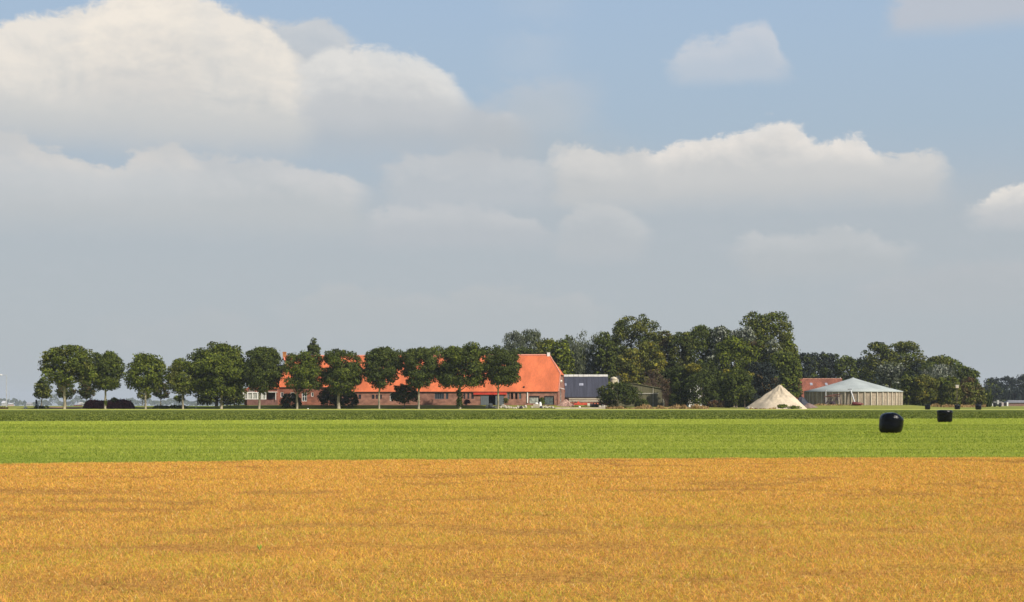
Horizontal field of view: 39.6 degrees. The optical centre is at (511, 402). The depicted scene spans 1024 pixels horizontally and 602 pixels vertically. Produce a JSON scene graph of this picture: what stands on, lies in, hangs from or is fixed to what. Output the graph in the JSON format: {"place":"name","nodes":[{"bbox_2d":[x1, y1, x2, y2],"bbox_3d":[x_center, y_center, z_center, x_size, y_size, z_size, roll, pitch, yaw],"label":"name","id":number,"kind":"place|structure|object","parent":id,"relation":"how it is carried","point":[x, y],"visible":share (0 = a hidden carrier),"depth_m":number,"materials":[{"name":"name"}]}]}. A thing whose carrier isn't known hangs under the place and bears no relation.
{"place":"outdoors","nodes":[
{"label":"outdoors","id":0,"kind":"place"},
{"bbox_2d":[0,456,1023,601],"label":"dry field","id":1,"kind":"structure","parent":0,"point":[222,544],"depth_m":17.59,"materials":[{"name":"yellow plant"}]},
{"bbox_2d":[0,418,1023,463],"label":"green field","id":2,"kind":"structure","parent":0,"point":[510,456],"depth_m":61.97,"materials":[{"name":"green plant"}]},
{"bbox_2d":[879,412,903,432],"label":"wrapped bale","id":3,"kind":"object","parent":2,"relation":"on","point":[890,422],"visible":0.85,"depth_m":80.18},
{"bbox_2d":[937,410,952,421],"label":"wrapped bale","id":4,"kind":"object","parent":2,"relation":"on","point":[944,415],"visible":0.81,"depth_m":124.22},
{"bbox_2d":[0,405,1023,460],"bbox_3d":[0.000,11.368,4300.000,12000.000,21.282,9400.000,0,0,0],"label":"ground","id":5,"kind":"structure","parent":0,"point":[528,407],"depth_m":380.66,"materials":[{"name":"green plant"}]},
{"bbox_2d":[32,378,52,405],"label":"tree","id":6,"kind":"object","parent":5,"relation":"on","point":[43,388],"visible":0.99,"depth_m":399.03,"materials":[{"name":"green plant"}]},
{"bbox_2d":[54,384,77,406],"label":"tree","id":7,"kind":"object","parent":5,"relation":"on","point":[70,394],"visible":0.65,"depth_m":403.74,"materials":[{"name":"green plant"}]},
{"bbox_2d":[77,382,96,400],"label":"tree","id":8,"kind":"object","parent":5,"relation":"on","point":[86,391],"visible":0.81,"depth_m":404.20,"materials":[{"name":"green plant"}]},
{"bbox_2d":[88,350,126,408],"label":"avenue tree","id":9,"kind":"object","parent":5,"relation":"on","point":[109,374],"visible":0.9,"depth_m":369.10,"materials":[{"name":"green plant"}]},
{"bbox_2d":[82,398,134,408],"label":"purple hedge","id":10,"kind":"object","parent":5,"relation":"on","point":[99,404],"visible":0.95,"depth_m":375.68,"materials":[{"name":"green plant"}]},
{"bbox_2d":[0,394,243,405],"bbox_3d":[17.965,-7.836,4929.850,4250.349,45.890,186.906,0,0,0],"label":"distant woods","id":11,"kind":"object","parent":5,"relation":"on","point":[78,398],"visible":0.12,"depth_m":4879.23,"materials":[{"name":"grey plant"}]},
{"bbox_2d":[120,352,169,408],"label":"avenue tree","id":12,"kind":"object","parent":5,"relation":"on","point":[149,367],"visible":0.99,"depth_m":369.25,"materials":[{"name":"green plant"}]},
{"bbox_2d":[152,383,169,405],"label":"tree","id":13,"kind":"object","parent":5,"relation":"on","point":[160,395],"visible":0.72,"depth_m":404.10,"materials":[{"name":"green plant"}]},
{"bbox_2d":[163,358,201,408],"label":"avenue tree","id":14,"kind":"object","parent":5,"relation":"on","point":[179,380],"visible":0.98,"depth_m":369.10,"materials":[{"name":"green plant"}]},
{"bbox_2d":[185,341,246,406],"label":"broad tree","id":15,"kind":"object","parent":5,"relation":"on","point":[203,398],"visible":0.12,"depth_m":389.30,"materials":[{"name":"green plant"}]},
{"bbox_2d":[190,341,248,408],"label":"avenue tree","id":16,"kind":"object","parent":5,"relation":"on","point":[216,361],"visible":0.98,"depth_m":368.24,"materials":[{"name":"green plant"}]},
{"bbox_2d":[224,381,246,405],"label":"garden shrub","id":17,"kind":"object","parent":5,"relation":"on","point":[234,399],"visible":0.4,"depth_m":387.22,"materials":[{"name":"green plant"}]},
{"bbox_2d":[241,346,284,408],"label":"avenue tree","id":18,"kind":"object","parent":5,"relation":"on","point":[261,367],"visible":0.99,"depth_m":368.39,"materials":[{"name":"green plant"}]},
{"bbox_2d":[243,365,282,404],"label":"villa wing","id":19,"kind":"structure","parent":5,"relation":"on","point":[271,397],"depth_m":391.12,"materials":[{"name":"brick"}]},
{"bbox_2d":[243,392,265,398],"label":"bay window","id":20,"kind":"structure","parent":19,"relation":"in","point":[250,395],"depth_m":391.10,"materials":[{"name":"white paint"}]},
{"bbox_2d":[279,393,301,406],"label":"garden shrub","id":21,"kind":"object","parent":5,"relation":"on","point":[286,400],"visible":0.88,"depth_m":377.85,"materials":[{"name":"green plant"}]},
{"bbox_2d":[281,350,324,408],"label":"avenue tree","id":22,"kind":"object","parent":5,"relation":"on","point":[305,370],"visible":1,"depth_m":368.78,"materials":[{"name":"green plant"}]},
{"bbox_2d":[307,337,320,354],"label":"columnar poplar","id":23,"kind":"object","parent":5,"relation":"on","point":[313,347],"visible":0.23,"depth_m":413.38,"materials":[{"name":"green plant"}]},
{"bbox_2d":[317,388,340,405],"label":"garden shrub","id":24,"kind":"object","parent":5,"relation":"on","point":[325,396],"visible":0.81,"depth_m":379.54,"materials":[{"name":"green plant"}]},
{"bbox_2d":[319,348,364,408],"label":"avenue tree","id":25,"kind":"object","parent":5,"relation":"on","point":[339,377],"visible":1,"depth_m":368.79,"materials":[{"name":"green plant"}]},
{"bbox_2d":[340,391,358,406],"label":"garden shrub","id":26,"kind":"object","parent":5,"relation":"on","point":[350,400],"visible":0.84,"depth_m":378.95,"materials":[{"name":"green plant"}]},
{"bbox_2d":[362,346,403,408],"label":"avenue tree","id":27,"kind":"object","parent":5,"relation":"on","point":[385,359],"visible":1,"depth_m":368.64,"materials":[{"name":"green plant"}]},
{"bbox_2d":[390,383,417,407],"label":"garden tree","id":28,"kind":"object","parent":5,"relation":"on","point":[401,390],"visible":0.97,"depth_m":376.38,"materials":[{"name":"green plant"}]},
{"bbox_2d":[395,347,440,408],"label":"avenue tree","id":29,"kind":"object","parent":5,"relation":"on","point":[418,378],"visible":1,"depth_m":368.58,"materials":[{"name":"green plant"}]},
{"bbox_2d":[278,352,564,404],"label":"farmhouse barn","id":30,"kind":"structure","parent":5,"relation":"on","point":[541,375],"depth_m":389.03,"materials":[{"name":"tile"}]},
{"bbox_2d":[434,341,488,408],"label":"avenue tree","id":31,"kind":"object","parent":5,"relation":"on","point":[466,356],"visible":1,"depth_m":368.26,"materials":[{"name":"green plant"}]},
{"bbox_2d":[483,348,521,408],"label":"avenue tree","id":32,"kind":"object","parent":5,"relation":"on","point":[503,367],"visible":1,"depth_m":368.81,"materials":[{"name":"green plant"}]},
{"bbox_2d":[502,330,527,351],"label":"willow tree","id":33,"kind":"object","parent":5,"relation":"on","point":[517,340],"visible":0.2,"depth_m":450.62,"materials":[{"name":"green plant"}]},
{"bbox_2d":[509,347,535,353],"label":"tree","id":34,"kind":"object","parent":5,"relation":"on","point":[526,351],"visible":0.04,"depth_m":439.25,"materials":[{"name":"green plant"}]},
{"bbox_2d":[519,328,543,353],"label":"willow tree","id":35,"kind":"object","parent":5,"relation":"on","point":[533,337],"visible":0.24,"depth_m":454.16,"materials":[{"name":"green plant"}]},
{"bbox_2d":[534,337,561,362],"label":"tree","id":36,"kind":"object","parent":5,"relation":"on","point":[547,343],"visible":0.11,"depth_m":440.11,"materials":[{"name":"green plant"}]},
{"bbox_2d":[548,338,575,374],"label":"tree","id":37,"kind":"object","parent":5,"relation":"on","point":[564,357],"visible":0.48,"depth_m":434.63,"materials":[{"name":"green plant"}]},
{"bbox_2d":[558,334,586,374],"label":"willow tree","id":38,"kind":"object","parent":5,"relation":"on","point":[577,361],"visible":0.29,"depth_m":444.36,"materials":[{"name":"green plant"}]},
{"bbox_2d":[555,407,604,408],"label":"concrete pad","id":39,"kind":"object","parent":5,"relation":"on","point":[578,408],"visible":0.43,"depth_m":375.50,"materials":[{"name":"beige concrete"}]},
{"bbox_2d":[569,398,600,404],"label":"farm trailer","id":40,"kind":"object","parent":5,"relation":"on","point":[593,401],"visible":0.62,"depth_m":396.78,"materials":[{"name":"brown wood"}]},
{"bbox_2d":[564,374,607,404],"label":"slate barn","id":41,"kind":"structure","parent":5,"relation":"on","point":[582,385],"depth_m":416.14,"materials":[{"name":"grey tile"}]},
{"bbox_2d":[573,330,602,373],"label":"willow tree","id":42,"kind":"object","parent":5,"relation":"on","point":[589,360],"visible":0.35,"depth_m":447.49,"materials":[{"name":"green plant"}]},
{"bbox_2d":[592,331,616,381],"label":"tree","id":43,"kind":"object","parent":5,"relation":"on","point":[604,360],"visible":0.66,"depth_m":442.87,"materials":[{"name":"green plant"}]},
{"bbox_2d":[605,339,625,375],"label":"tree","id":44,"kind":"object","parent":5,"relation":"on","point":[619,350],"visible":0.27,"depth_m":448.40,"materials":[{"name":"green plant"}]},
{"bbox_2d":[596,381,642,406],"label":"dark bush","id":45,"kind":"object","parent":5,"relation":"on","point":[624,392],"visible":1,"depth_m":378.18,"materials":[{"name":"green plant"}]},
{"bbox_2d":[615,349,645,384],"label":"tree","id":46,"kind":"object","parent":5,"relation":"on","point":[630,364],"visible":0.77,"depth_m":428.26,"materials":[{"name":"green plant"}]},
{"bbox_2d":[610,314,666,381],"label":"tree","id":47,"kind":"object","parent":5,"relation":"on","point":[621,331],"visible":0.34,"depth_m":449.75,"materials":[{"name":"green plant"}]},
{"bbox_2d":[613,383,664,406],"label":"mossy shed","id":48,"kind":"structure","parent":5,"relation":"on","point":[652,396],"depth_m":400.00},
{"bbox_2d":[634,341,666,386],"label":"tree","id":49,"kind":"object","parent":5,"relation":"on","point":[659,361],"visible":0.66,"depth_m":430.13,"materials":[{"name":"green plant"}]},
{"bbox_2d":[642,368,665,387],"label":"bare bush","id":50,"kind":"object","parent":5,"relation":"on","point":[655,382],"visible":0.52,"depth_m":407.47,"materials":[{"name":"brown plant"}]},
{"bbox_2d":[655,330,675,373],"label":"tree","id":51,"kind":"object","parent":5,"relation":"on","point":[662,344],"visible":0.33,"depth_m":440.47,"materials":[{"name":"green plant"}]},
{"bbox_2d":[660,379,672,406],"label":"bare bush","id":52,"kind":"object","parent":5,"relation":"on","point":[666,392],"visible":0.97,"depth_m":391.64,"materials":[{"name":"brown plant"}]},
{"bbox_2d":[659,367,679,406],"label":"tree","id":53,"kind":"object","parent":5,"relation":"on","point":[666,373],"visible":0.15,"depth_m":418.90,"materials":[{"name":"green plant"}]},
{"bbox_2d":[668,365,690,405],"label":"tall shrub","id":54,"kind":"object","parent":5,"relation":"on","point":[678,381],"visible":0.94,"depth_m":390.58,"materials":[{"name":"green plant"}]},
{"bbox_2d":[666,331,697,381],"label":"tree","id":55,"kind":"object","parent":5,"relation":"on","point":[684,341],"visible":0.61,"depth_m":436.73,"materials":[{"name":"green plant"}]},
{"bbox_2d":[685,363,700,377],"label":"yellow tree","id":56,"kind":"object","parent":5,"relation":"on","point":[691,367],"visible":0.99,"depth_m":388.19,"materials":[{"name":"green plant"}]},
{"bbox_2d":[678,324,711,381],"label":"tree","id":57,"kind":"object","parent":5,"relation":"on","point":[700,334],"visible":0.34,"depth_m":439.40,"materials":[{"name":"green plant"}]},
{"bbox_2d":[684,370,720,406],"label":"tall shrub","id":58,"kind":"object","parent":5,"relation":"on","point":[708,396],"visible":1,"depth_m":386.72,"materials":[{"name":"green plant"}]},
{"bbox_2d":[693,361,722,406],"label":"tree","id":59,"kind":"object","parent":5,"relation":"on","point":[705,367],"visible":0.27,"depth_m":412.26,"materials":[{"name":"green plant"}]},
{"bbox_2d":[706,400,725,406],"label":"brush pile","id":60,"kind":"object","parent":5,"relation":"on","point":[715,403],"visible":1,"depth_m":385.19,"materials":[{"name":"brown plant"}]},
{"bbox_2d":[703,355,731,372],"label":"silver poplar","id":61,"kind":"object","parent":5,"relation":"on","point":[709,360],"visible":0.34,"depth_m":421.84,"materials":[{"name":"green plant"}]},
{"bbox_2d":[709,325,734,361],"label":"silver poplar","id":62,"kind":"object","parent":5,"relation":"on","point":[721,332],"visible":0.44,"depth_m":436.63,"materials":[{"name":"green plant"}]},
{"bbox_2d":[711,335,755,406],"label":"tree","id":63,"kind":"object","parent":5,"relation":"on","point":[735,347],"visible":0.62,"depth_m":421.67,"materials":[{"name":"green plant"}]},
{"bbox_2d":[718,368,756,407],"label":"tall shrub","id":64,"kind":"object","parent":5,"relation":"on","point":[732,388],"visible":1,"depth_m":384.80,"materials":[{"name":"green plant"}]},
{"bbox_2d":[730,326,756,364],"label":"silver poplar","id":65,"kind":"object","parent":5,"relation":"on","point":[743,334],"visible":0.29,"depth_m":434.32,"materials":[{"name":"green plant"}]},
{"bbox_2d":[743,339,766,400],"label":"tree","id":66,"kind":"object","parent":5,"relation":"on","point":[758,349],"visible":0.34,"depth_m":424.26,"materials":[{"name":"green plant"}]},
{"bbox_2d":[739,311,777,369],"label":"poplar tree","id":67,"kind":"object","parent":5,"relation":"on","point":[757,325],"visible":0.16,"depth_m":439.73,"materials":[{"name":"green plant"}]},
{"bbox_2d":[743,360,781,402],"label":"tree","id":68,"kind":"object","parent":5,"relation":"on","point":[766,378],"visible":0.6,"depth_m":406.01,"materials":[{"name":"green plant"}]},
{"bbox_2d":[761,338,783,368],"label":"silver poplar","id":69,"kind":"object","parent":5,"relation":"on","point":[769,351],"visible":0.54,"depth_m":423.23,"materials":[{"name":"green plant"}]},
{"bbox_2d":[746,385,806,408],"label":"sand pile","id":70,"kind":"object","parent":5,"relation":"on","point":[777,395],"visible":0.96,"depth_m":375.50,"materials":[{"name":"beige sand"}]},
{"bbox_2d":[758,311,797,357],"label":"poplar tree","id":71,"kind":"object","parent":5,"relation":"on","point":[783,336],"visible":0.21,"depth_m":441.98,"materials":[{"name":"green plant"}]},
{"bbox_2d":[760,350,803,397],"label":"tree","id":72,"kind":"object","parent":5,"relation":"on","point":[790,373],"visible":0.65,"depth_m":417.82,"materials":[{"name":"green plant"}]},
{"bbox_2d":[777,341,802,385],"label":"tree","id":73,"kind":"object","parent":5,"relation":"on","point":[789,346],"visible":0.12,"depth_m":428.67,"materials":[{"name":"green plant"}]},
{"bbox_2d":[798,352,819,377],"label":"tree","id":74,"kind":"object","parent":5,"relation":"on","point":[810,364],"visible":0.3,"depth_m":537.42,"materials":[{"name":"green plant"}]},
{"bbox_2d":[792,377,844,398],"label":"old barn","id":75,"kind":"structure","parent":5,"relation":"on","point":[810,383],"depth_m":430.99,"materials":[{"name":"red tile"}]},
{"bbox_2d":[809,351,833,377],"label":"tree","id":76,"kind":"object","parent":5,"relation":"on","point":[823,362],"visible":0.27,"depth_m":543.02,"materials":[{"name":"green plant"}]},
{"bbox_2d":[824,353,843,377],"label":"tree","id":77,"kind":"object","parent":5,"relation":"on","point":[832,357],"visible":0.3,"depth_m":546.04,"materials":[{"name":"green plant"}]},
{"bbox_2d":[832,355,859,380],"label":"tree","id":78,"kind":"object","parent":5,"relation":"on","point":[844,364],"visible":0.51,"depth_m":533.66,"materials":[{"name":"green plant"}]},
{"bbox_2d":[804,378,902,404],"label":"round silo","id":79,"kind":"object","parent":5,"relation":"on","point":[860,391],"visible":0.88,"depth_m":404.95,"materials":[{"name":"concrete"}]},
{"bbox_2d":[848,356,873,383],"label":"tree","id":80,"kind":"object","parent":5,"relation":"on","point":[859,361],"visible":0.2,"depth_m":538.04,"materials":[{"name":"green plant"}]},
{"bbox_2d":[858,341,896,387],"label":"poplar tree","id":81,"kind":"object","parent":5,"relation":"on","point":[882,351],"visible":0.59,"depth_m":498.10,"materials":[{"name":"green plant"}]},
{"bbox_2d":[872,361,905,389],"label":"silver poplar","id":82,"kind":"object","parent":5,"relation":"on","point":[887,370],"visible":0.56,"depth_m":467.61,"materials":[{"name":"green plant"}]},
{"bbox_2d":[885,340,927,386],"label":"poplar tree","id":83,"kind":"object","parent":5,"relation":"on","point":[904,356],"visible":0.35,"depth_m":500.90,"materials":[{"name":"green plant"}]},
{"bbox_2d":[897,375,920,404],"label":"grove tree","id":84,"kind":"object","parent":5,"relation":"on","point":[906,381],"visible":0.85,"depth_m":430.86,"materials":[{"name":"green plant"}]},
{"bbox_2d":[899,361,923,388],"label":"tree","id":85,"kind":"object","parent":5,"relation":"on","point":[914,370],"visible":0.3,"depth_m":464.69,"materials":[{"name":"green plant"}]},
{"bbox_2d":[910,374,939,405],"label":"grove tree","id":86,"kind":"object","parent":5,"relation":"on","point":[922,393],"visible":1,"depth_m":428.31,"materials":[{"name":"green plant"}]},
{"bbox_2d":[920,363,957,384],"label":"silver poplar","id":87,"kind":"object","parent":5,"relation":"on","point":[937,372],"visible":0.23,"depth_m":460.39,"materials":[{"name":"green plant"}]},
{"bbox_2d":[922,354,958,371],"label":"tree","id":88,"kind":"object","parent":5,"relation":"on","point":[938,360],"visible":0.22,"depth_m":478.94,"materials":[{"name":"green plant"}]},
{"bbox_2d":[893,383,992,406],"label":"undergrowth","id":89,"kind":"object","parent":5,"relation":"on","point":[989,398],"visible":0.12,"depth_m":443.10,"materials":[{"name":"green plant"}]},
{"bbox_2d":[936,376,964,404],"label":"grove tree","id":90,"kind":"object","parent":5,"relation":"on","point":[946,388],"visible":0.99,"depth_m":429.52,"materials":[{"name":"green plant"}]},
{"bbox_2d":[930,403,985,406],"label":"dry reeds","id":91,"kind":"object","parent":5,"relation":"on","point":[946,405],"visible":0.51,"depth_m":407.13,"materials":[{"name":"beige plant"}]},
{"bbox_2d":[949,361,968,380],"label":"tree","id":92,"kind":"object","parent":5,"relation":"on","point":[959,366],"visible":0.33,"depth_m":470.11,"materials":[{"name":"green plant"}]},
{"bbox_2d":[955,382,977,405],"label":"grove tree","id":93,"kind":"object","parent":5,"relation":"on","point":[968,390],"visible":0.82,"depth_m":431.33,"materials":[{"name":"green plant"}]},
{"bbox_2d":[957,366,981,384],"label":"tree","id":94,"kind":"object","parent":5,"relation":"on","point":[973,373],"visible":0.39,"depth_m":468.25,"materials":[{"name":"green plant"}]},
{"bbox_2d":[971,384,987,404],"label":"grove tree","id":95,"kind":"object","parent":5,"relation":"on","point":[982,397],"visible":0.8,"depth_m":434.94,"materials":[{"name":"green plant"}]},
{"bbox_2d":[983,377,1005,390],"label":"distant tree","id":96,"kind":"object","parent":5,"relation":"on","point":[989,381],"visible":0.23,"depth_m":818.90,"materials":[{"name":"green plant"}]},
{"bbox_2d":[986,384,1005,404],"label":"distant tree","id":97,"kind":"object","parent":5,"relation":"on","point":[997,393],"visible":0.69,"depth_m":788.00,"materials":[{"name":"green plant"}]},
{"bbox_2d":[984,384,1023,405],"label":"undergrowth","id":98,"kind":"object","parent":5,"relation":"on","point":[1009,395],"visible":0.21,"depth_m":795.43,"materials":[{"name":"green plant"}]},
{"bbox_2d":[999,375,1018,391],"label":"distant tree","id":99,"kind":"object","parent":5,"relation":"on","point":[1011,381],"visible":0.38,"depth_m":827.90,"materials":[{"name":"green plant"}]},
{"bbox_2d":[1004,400,1023,405],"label":"shed","id":100,"kind":"structure","parent":5,"relation":"on","point":[1015,402],"depth_m":745.00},
{"bbox_2d":[1015,374,1023,390],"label":"distant tree","id":101,"kind":"object","parent":5,"relation":"on","point":[1020,379],"visible":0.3,"depth_m":833.01,"materials":[{"name":"green plant"}]},
{"bbox_2d":[0,410,1023,420],"bbox_3d":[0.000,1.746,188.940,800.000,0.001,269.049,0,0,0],"label":"crop field","id":102,"kind":"structure","parent":0,"point":[733,411],"depth_m":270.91,"materials":[{"name":"plant"}]},
{"bbox_2d":[0,409,1023,409],"bbox_3d":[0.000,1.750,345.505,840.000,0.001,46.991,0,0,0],"label":"grass verge","id":103,"kind":"object","parent":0,"point":[507,409],"depth_m":347.31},
{"bbox_2d":[37,344,98,408],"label":"avenue tree","id":104,"kind":"object","parent":103,"relation":"on","point":[79,364],"visible":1,"depth_m":362.36,"materials":[{"name":"green plant"}]},
{"bbox_2d":[0,0,1023,405],"label":"sky","id":105,"kind":"structure","parent":0,"point":[177,177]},
{"bbox_2d":[605,403,708,408],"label":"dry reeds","id":106,"kind":"object","parent":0,"point":[695,406],"visible":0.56,"depth_m":372.03,"materials":[{"name":"beige plant"}]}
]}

